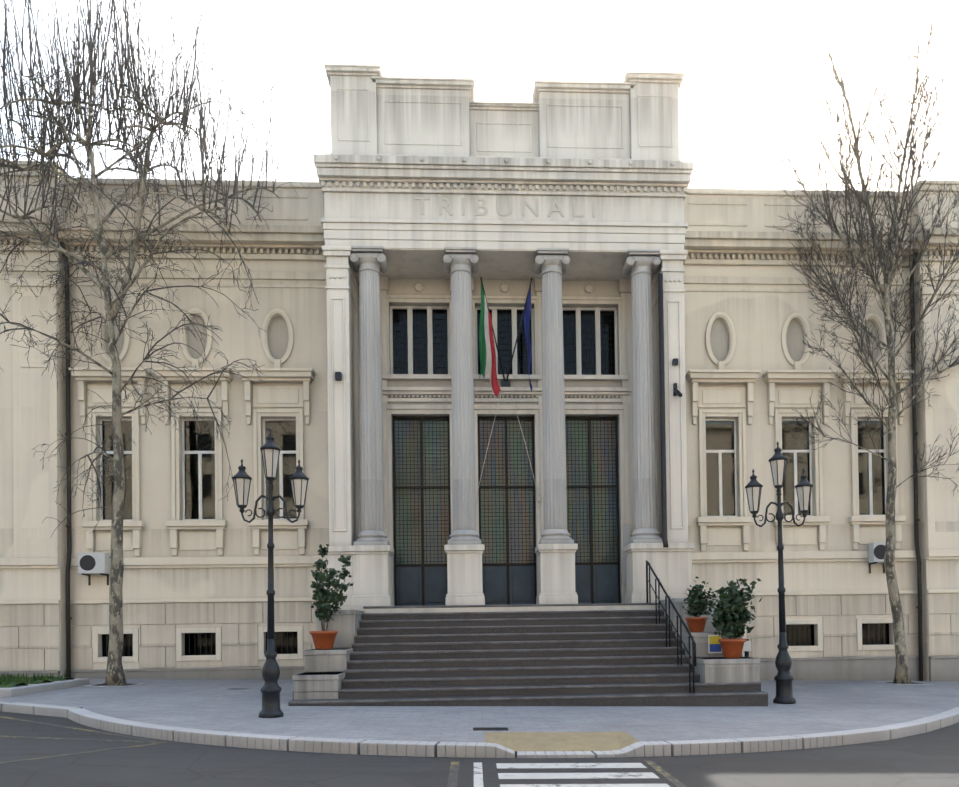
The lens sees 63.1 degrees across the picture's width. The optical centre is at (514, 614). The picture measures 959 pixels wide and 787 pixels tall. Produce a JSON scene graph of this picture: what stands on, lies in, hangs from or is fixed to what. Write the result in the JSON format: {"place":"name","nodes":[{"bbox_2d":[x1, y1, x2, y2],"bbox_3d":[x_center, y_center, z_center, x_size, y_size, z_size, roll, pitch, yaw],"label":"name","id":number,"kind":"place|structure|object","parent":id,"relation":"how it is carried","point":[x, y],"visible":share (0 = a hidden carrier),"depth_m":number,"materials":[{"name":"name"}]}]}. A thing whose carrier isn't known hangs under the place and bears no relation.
{"place":"outdoors","nodes":[
{"label":"outdoors","id":0,"kind":"place"},
{"bbox_2d":[310,544,353,630],"bbox_3d":[-3.952,-0.551,16.469,0.812,1.900,1.088,0,-1,-34],"label":"plant","id":1,"kind":"object","parent":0,"point":[325,606],"depth_m":16.29,"materials":[{"name":"green plant"}]},
{"bbox_2d":[0,702,958,786],"bbox_3d":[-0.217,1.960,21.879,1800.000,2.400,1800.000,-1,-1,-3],"label":"asphalt ground","id":2,"kind":"structure","parent":0,"point":[929,759],"depth_m":9.10,"materials":[{"name":"grey asphalt"}]},
{"bbox_2d":[0,716,685,786],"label":"road markings","id":3,"kind":"object","parent":2,"relation":"on","point":[453,775],"visible":0.97,"depth_m":10.05,"materials":[{"name":"paint"}]},
{"bbox_2d":[0,176,958,680],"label":"wing walls","id":4,"kind":"structure","parent":2,"relation":"on","point":[758,318],"depth_m":21.69,"materials":[{"name":"beige paint"}]},
{"bbox_2d":[78,552,109,573],"bbox_3d":[-11.375,-1.396,21.059,0.700,0.560,0.300,-1,-1,-3],"label":"air conditioner","id":5,"kind":"object","parent":4,"relation":"attached to","point":[102,561],"visible":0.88,"depth_m":20.92,"materials":[{"name":"grey"}]},
{"bbox_2d":[80,555,110,584],"bbox_3d":[-11.321,-1.616,21.123,0.736,1.601,0.425,-1,-1,-3],"label":"bracket","id":6,"kind":"object","parent":4,"relation":"on","point":[87,562],"visible":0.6,"depth_m":20.90,"materials":[{"name":"grey metal"}]},
{"bbox_2d":[0,278,958,662],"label":"wing trim","id":7,"kind":"structure","parent":4,"relation":"attached to","point":[30,554],"depth_m":21.55,"materials":[{"name":"beige stone"}]},
{"bbox_2d":[0,160,958,293],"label":"wing cornice","id":8,"kind":"structure","parent":4,"relation":"attached to","point":[274,239],"depth_m":21.67,"materials":[{"name":"beige stone"}]},
{"bbox_2d":[0,593,958,670],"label":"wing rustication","id":9,"kind":"object","parent":4,"relation":"attached to","point":[16,652],"visible":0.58,"depth_m":21.48,"materials":[{"name":"beige stone"}]},
{"bbox_2d":[0,656,958,681],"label":"wing plinth","id":10,"kind":"structure","parent":4,"relation":"attached to","point":[943,668],"depth_m":22.12,"materials":[{"name":"grey stone"}]},
{"bbox_2d":[105,315,878,361],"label":"oval panels","id":11,"kind":"object","parent":4,"relation":"attached to","point":[278,337],"visible":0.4,"depth_m":21.80,"materials":[{"name":"beige stone"}]},
{"bbox_2d":[100,419,886,520],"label":"wing window frames","id":12,"kind":"structure","parent":4,"relation":"in","point":[719,452],"depth_m":22.47,"materials":[{"name":"beige stone"}]},
{"bbox_2d":[102,421,884,519],"bbox_3d":[-0.305,-4.143,22.009,35.250,2.780,0.362,-1,-1,-3],"label":"window glass","id":13,"kind":"object","parent":12,"relation":"in","point":[719,435],"visible":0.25,"depth_m":22.48,"materials":[{"name":"grey glass"}]},
{"bbox_2d":[102,623,888,656],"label":"basement windows","id":14,"kind":"structure","parent":4,"relation":"on","point":[800,635],"depth_m":21.77,"materials":[{"name":"black glass"}]},
{"bbox_2d":[106,623,885,656],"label":"basement bars","id":15,"kind":"object","parent":4,"relation":"on","point":[292,639],"visible":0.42,"depth_m":21.67,"materials":[{"name":"black metal"}]},
{"bbox_2d":[869,545,884,572],"bbox_3d":[10.490,-2.004,22.299,0.680,1.601,0.425,-1,-1,-3],"label":"bracket","id":16,"kind":"object","parent":4,"relation":"on","point":[879,551],"visible":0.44,"depth_m":22.08,"materials":[{"name":"grey metal"}]},
{"bbox_2d":[868,542,885,562],"bbox_3d":[10.450,-1.784,22.236,0.600,0.560,0.300,-1,-1,-3],"label":"air conditioner","id":17,"kind":"object","parent":4,"relation":"attached to","point":[871,555],"visible":0.52,"depth_m":22.12,"materials":[{"name":"grey"}]},
{"bbox_2d":[0,702,958,757],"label":"kerb stones","id":18,"kind":"object","parent":2,"relation":"on","point":[83,716],"visible":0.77,"depth_m":10.30,"materials":[{"name":"grey stone"}]},
{"bbox_2d":[322,246,694,612],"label":"portico","id":19,"kind":"structure","parent":2,"relation":"on","point":[370,568],"depth_m":18.99,"materials":[{"name":"beige stone"}]},
{"bbox_2d":[60,242,922,680],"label":"drainpipes","id":20,"kind":"object","parent":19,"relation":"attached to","point":[664,492],"visible":0.85,"depth_m":21.16,"materials":[{"name":"metal"}]},
{"bbox_2d":[392,309,620,605],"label":"door grilles","id":21,"kind":"object","parent":19,"relation":"attached to","point":[507,564],"depth_m":20.57,"materials":[{"name":"black metal"}]},
{"bbox_2d":[395,419,616,563],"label":"grilles","id":22,"kind":"object","parent":21,"relation":"in","point":[439,500],"depth_m":20.63,"materials":[{"name":"black metal"}]},
{"bbox_2d":[396,565,617,605],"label":"door panels","id":23,"kind":"object","parent":21,"relation":"attached to","point":[494,583],"visible":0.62,"depth_m":20.51,"materials":[{"name":"grey metal"}]},
{"bbox_2d":[480,277,532,386],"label":"flagpoles","id":24,"kind":"object","parent":19,"relation":"on","point":[505,383],"visible":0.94,"depth_m":19.91,"materials":[{"name":"metal"}]},
{"bbox_2d":[479,283,486,377],"bbox_3d":[-0.797,-7.046,19.219,0.159,2.449,0.226,-1,-1,-16],"label":"italian flag","id":25,"kind":"object","parent":24,"relation":"attached to","point":[482,348],"visible":0.98,"depth_m":19.24,"materials":[{"name":"green fabric"}]},
{"bbox_2d":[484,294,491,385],"bbox_3d":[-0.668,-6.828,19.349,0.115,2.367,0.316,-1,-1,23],"label":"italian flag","id":26,"kind":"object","parent":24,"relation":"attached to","point":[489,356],"visible":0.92,"depth_m":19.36,"materials":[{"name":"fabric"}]},
{"bbox_2d":[488,311,500,396],"bbox_3d":[-0.523,-6.586,19.478,0.241,2.331,0.240,0,-1,-45],"label":"italian flag","id":27,"kind":"object","parent":24,"relation":"attached to","point":[495,386],"visible":0.98,"depth_m":19.45,"materials":[{"name":"red fabric"}]},
{"bbox_2d":[524,286,531,391],"bbox_3d":[0.333,-6.912,19.391,0.196,2.744,0.432,-1,-1,-3],"label":"blue flag","id":28,"kind":"object","parent":24,"relation":"hanging from","point":[527,313],"visible":0.98,"depth_m":19.45,"materials":[{"name":"blue fabric"}]},
{"bbox_2d":[350,246,662,545],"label":"portico columns","id":29,"kind":"structure","parent":19,"relation":"on","point":[369,263],"depth_m":18.87,"materials":[{"name":"grey stone"}]},
{"bbox_2d":[313,63,693,250],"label":"entablature and parapet","id":30,"kind":"structure","parent":29,"relation":"on","point":[400,144],"depth_m":18.90,"materials":[{"name":"beige stone"}]},
{"bbox_2d":[415,197,594,216],"bbox_3d":[-0.228,-9.858,18.843,4.355,0.431,0.024,-1,-1,-3],"label":"inscription","id":31,"kind":"object","parent":30,"relation":"attached to","point":[441,206],"visible":1,"depth_m":18.82,"materials":[{"name":"grey stone"}]},
{"bbox_2d":[476,391,539,501],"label":"ropes","id":32,"kind":"object","parent":19,"relation":"attached to","point":[525,444],"visible":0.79,"depth_m":20.14,"materials":[{"name":"grey"}]},
{"bbox_2d":[335,358,681,396],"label":"security cameras","id":33,"kind":"object","parent":19,"relation":"attached to","point":[338,377],"visible":1,"depth_m":18.80,"materials":[{"name":"grey plastic"}]},
{"bbox_2d":[623,525,629,583],"bbox_3d":[2.929,-1.580,20.427,0.180,1.550,0.140,-1,-1,-3],"label":"panel","id":34,"kind":"object","parent":19,"relation":"attached to","point":[626,533],"visible":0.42,"depth_m":20.36,"materials":[{"name":"grey stone"}]},
{"bbox_2d":[474,762,669,786],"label":"crosswalk","id":35,"kind":"structure","parent":2,"relation":"on","point":[478,776],"depth_m":8.57,"materials":[{"name":"white paint"}]},
{"bbox_2d":[0,679,958,742],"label":"pavement paving","id":36,"kind":"structure","parent":0,"point":[821,706],"depth_m":13.32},
{"bbox_2d":[0,678,89,696],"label":"planter curb","id":37,"kind":"structure","parent":36,"relation":"on","point":[19,690],"depth_m":16.98,"materials":[{"name":"concrete"}]},
{"bbox_2d":[0,672,73,687],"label":"grass bed","id":38,"kind":"object","parent":37,"relation":"on","point":[8,681],"visible":1,"depth_m":17.61,"materials":[{"name":"green plant"}]},
{"bbox_2d":[0,0,304,685],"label":"plane tree","id":39,"kind":"object","parent":36,"relation":"on","point":[147,92],"depth_m":18.96,"materials":[{"name":"plant"}]},
{"bbox_2d":[232,429,308,717],"bbox_3d":[-3.948,-0.690,12.651,1.233,4.680,0.376,-1,-1,-3],"label":"street lamp","id":40,"kind":"object","parent":36,"relation":"on","point":[271,689],"depth_m":12.59,"materials":[{"name":"black metal"}]},
{"bbox_2d":[230,688,507,730],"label":"drain covers","id":41,"kind":"object","parent":36,"relation":"on","point":[490,728],"visible":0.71,"depth_m":11.28,"materials":[{"name":"metal"}]},
{"bbox_2d":[80,681,933,686],"bbox_3d":[0.421,1.788,20.113,21.607,0.470,1.162,-1,-1,-6],"label":"tree pit","id":42,"kind":"object","parent":36,"relation":"on","point":[136,684],"visible":0.62,"depth_m":19.43,"materials":[{"name":"stone"}]},
{"bbox_2d":[292,597,759,699],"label":"stair cheek blocks","id":43,"kind":"structure","parent":36,"relation":"on","point":[324,669],"depth_m":15.63,"materials":[{"name":"stone"}]},
{"bbox_2d":[310,631,337,648],"bbox_3d":[-3.991,0.525,16.289,0.583,0.380,0.583,-1,-1,-3],"label":"plant pot","id":44,"kind":"object","parent":43,"relation":"on","point":[323,639],"visible":0.96,"depth_m":16.10,"materials":[{"name":"ceramic"}]},
{"bbox_2d":[685,617,707,631],"bbox_3d":[3.886,0.210,16.667,0.475,0.320,0.475,-1,-1,-3],"label":"plant pot","id":45,"kind":"object","parent":43,"relation":"on","point":[696,624],"visible":0.98,"depth_m":16.51,"materials":[{"name":"ceramic"}]},
{"bbox_2d":[708,635,721,652],"bbox_3d":[4.125,0.598,16.055,0.280,0.380,0.015,-1,-1,-3],"label":"info plate","id":46,"kind":"object","parent":43,"relation":"attached to","point":[709,645],"visible":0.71,"depth_m":16.05,"materials":[{"name":"white"}]},
{"bbox_2d":[709,636,720,643],"bbox_3d":[4.124,0.518,16.046,0.240,0.160,0.015,-1,-1,-3],"label":"yellow info plate","id":47,"kind":"object","parent":46,"relation":"attached to","point":[713,639],"visible":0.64,"depth_m":16.04,"materials":[{"name":"yellow"}]},
{"bbox_2d":[709,644,720,651],"bbox_3d":[4.126,0.678,16.044,0.240,0.160,0.015,-1,-1,-3],"label":"sign's blue panel","id":48,"kind":"object","parent":46,"relation":"attached to","point":[715,647],"visible":0.86,"depth_m":16.04,"materials":[{"name":"blue"}]},
{"bbox_2d":[718,639,745,657],"bbox_3d":[4.359,0.669,15.634,0.540,0.380,0.540,-1,-1,-3],"label":"plant pot","id":49,"kind":"object","parent":43,"relation":"on","point":[732,648],"visible":0.98,"depth_m":15.46,"materials":[{"name":"ceramic"}]},
{"bbox_2d":[705,577,761,638],"bbox_3d":[4.358,-0.096,15.676,0.931,1.280,1.262,0,-1,-37],"label":"plant","id":50,"kind":"object","parent":49,"relation":"in","point":[727,607],"depth_m":15.48,"materials":[{"name":"green plant"}]},
{"bbox_2d":[291,631,762,700],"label":"stairs","id":51,"kind":"structure","parent":36,"relation":"on","point":[518,676],"depth_m":15.25,"materials":[{"name":"grey stone"}]},
{"bbox_2d":[646,560,696,692],"bbox_3d":[3.267,0.093,16.603,0.102,2.856,3.979,-1,-1,-3],"label":"stair handrail","id":52,"kind":"object","parent":51,"relation":"on","point":[693,657],"visible":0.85,"depth_m":16.29,"materials":[{"name":"black metal"}]},
{"bbox_2d":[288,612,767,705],"bbox_3d":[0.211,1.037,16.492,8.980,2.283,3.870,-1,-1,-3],"label":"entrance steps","id":53,"kind":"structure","parent":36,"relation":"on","point":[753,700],"depth_m":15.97,"materials":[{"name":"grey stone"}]},
{"bbox_2d":[288,603,767,703],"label":"stair treads","id":54,"kind":"object","parent":53,"relation":"attached to","point":[517,668],"visible":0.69,"depth_m":16.05,"materials":[{"name":"grey stone"}]},
{"bbox_2d":[484,731,638,751],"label":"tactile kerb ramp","id":55,"kind":"structure","parent":36,"relation":"on","point":[561,741],"depth_m":10.46,"materials":[{"name":"beige concrete"}]},
{"bbox_2d":[744,639,748,656],"bbox_3d":[4.842,1.131,16.254,0.086,1.252,0.090,-1,-1,-3],"label":"parking post","id":56,"kind":"object","parent":36,"relation":"on","point":[746,653],"visible":0.19,"depth_m":16.22,"materials":[{"name":"black metal"}]},
{"bbox_2d":[745,441,812,703],"bbox_3d":[5.281,-0.859,15.485,1.374,5.216,0.413,-1,-1,-3],"label":"street lamp","id":57,"kind":"object","parent":36,"relation":"on","point":[783,678],"depth_m":15.44,"materials":[{"name":"black metal"}]},
{"bbox_2d":[744,0,958,683],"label":"plane tree","id":58,"kind":"object","parent":36,"relation":"on","point":[857,193],"depth_m":21.16,"materials":[{"name":"grey plant"}]},
{"bbox_2d":[0,0,958,190],"label":"sky","id":59,"kind":"structure","parent":0,"point":[738,58],"materials":[{"name":"white"}]},
{"bbox_2d":[358,279,621,602],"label":"portico wall","id":60,"kind":"structure","parent":0,"point":[492,287],"depth_m":20.42,"materials":[{"name":"beige stone"}]},
{"bbox_2d":[390,306,617,374],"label":"window frames","id":61,"kind":"structure","parent":60,"relation":"in","point":[577,310],"depth_m":20.60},
{"bbox_2d":[392,309,614,374],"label":"window frames","id":62,"kind":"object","parent":61,"relation":"in","point":[399,338],"visible":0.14,"depth_m":20.73,"materials":[{"name":"black metal"}]},
{"bbox_2d":[380,248,630,280],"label":"portico ceiling","id":63,"kind":"structure","parent":0,"point":[500,264],"depth_m":19.61,"materials":[{"name":"beige paint"}]},
{"bbox_2d":[682,576,715,616],"bbox_3d":[3.904,-0.353,16.662,0.669,0.937,0.939,0,-1,-36],"label":"plant","id":64,"kind":"object","parent":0,"point":[693,601],"depth_m":16.58,"materials":[{"name":"green plant"}]},
{"bbox_2d":[744,641,751,650],"bbox_3d":[4.838,0.645,16.206,0.160,0.223,0.010,-1,-1,-3],"label":"parking post plate","id":65,"kind":"object","parent":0,"point":[747,645],"visible":0.86,"depth_m":16.20,"materials":[{"name":"white metal"}]}
]}

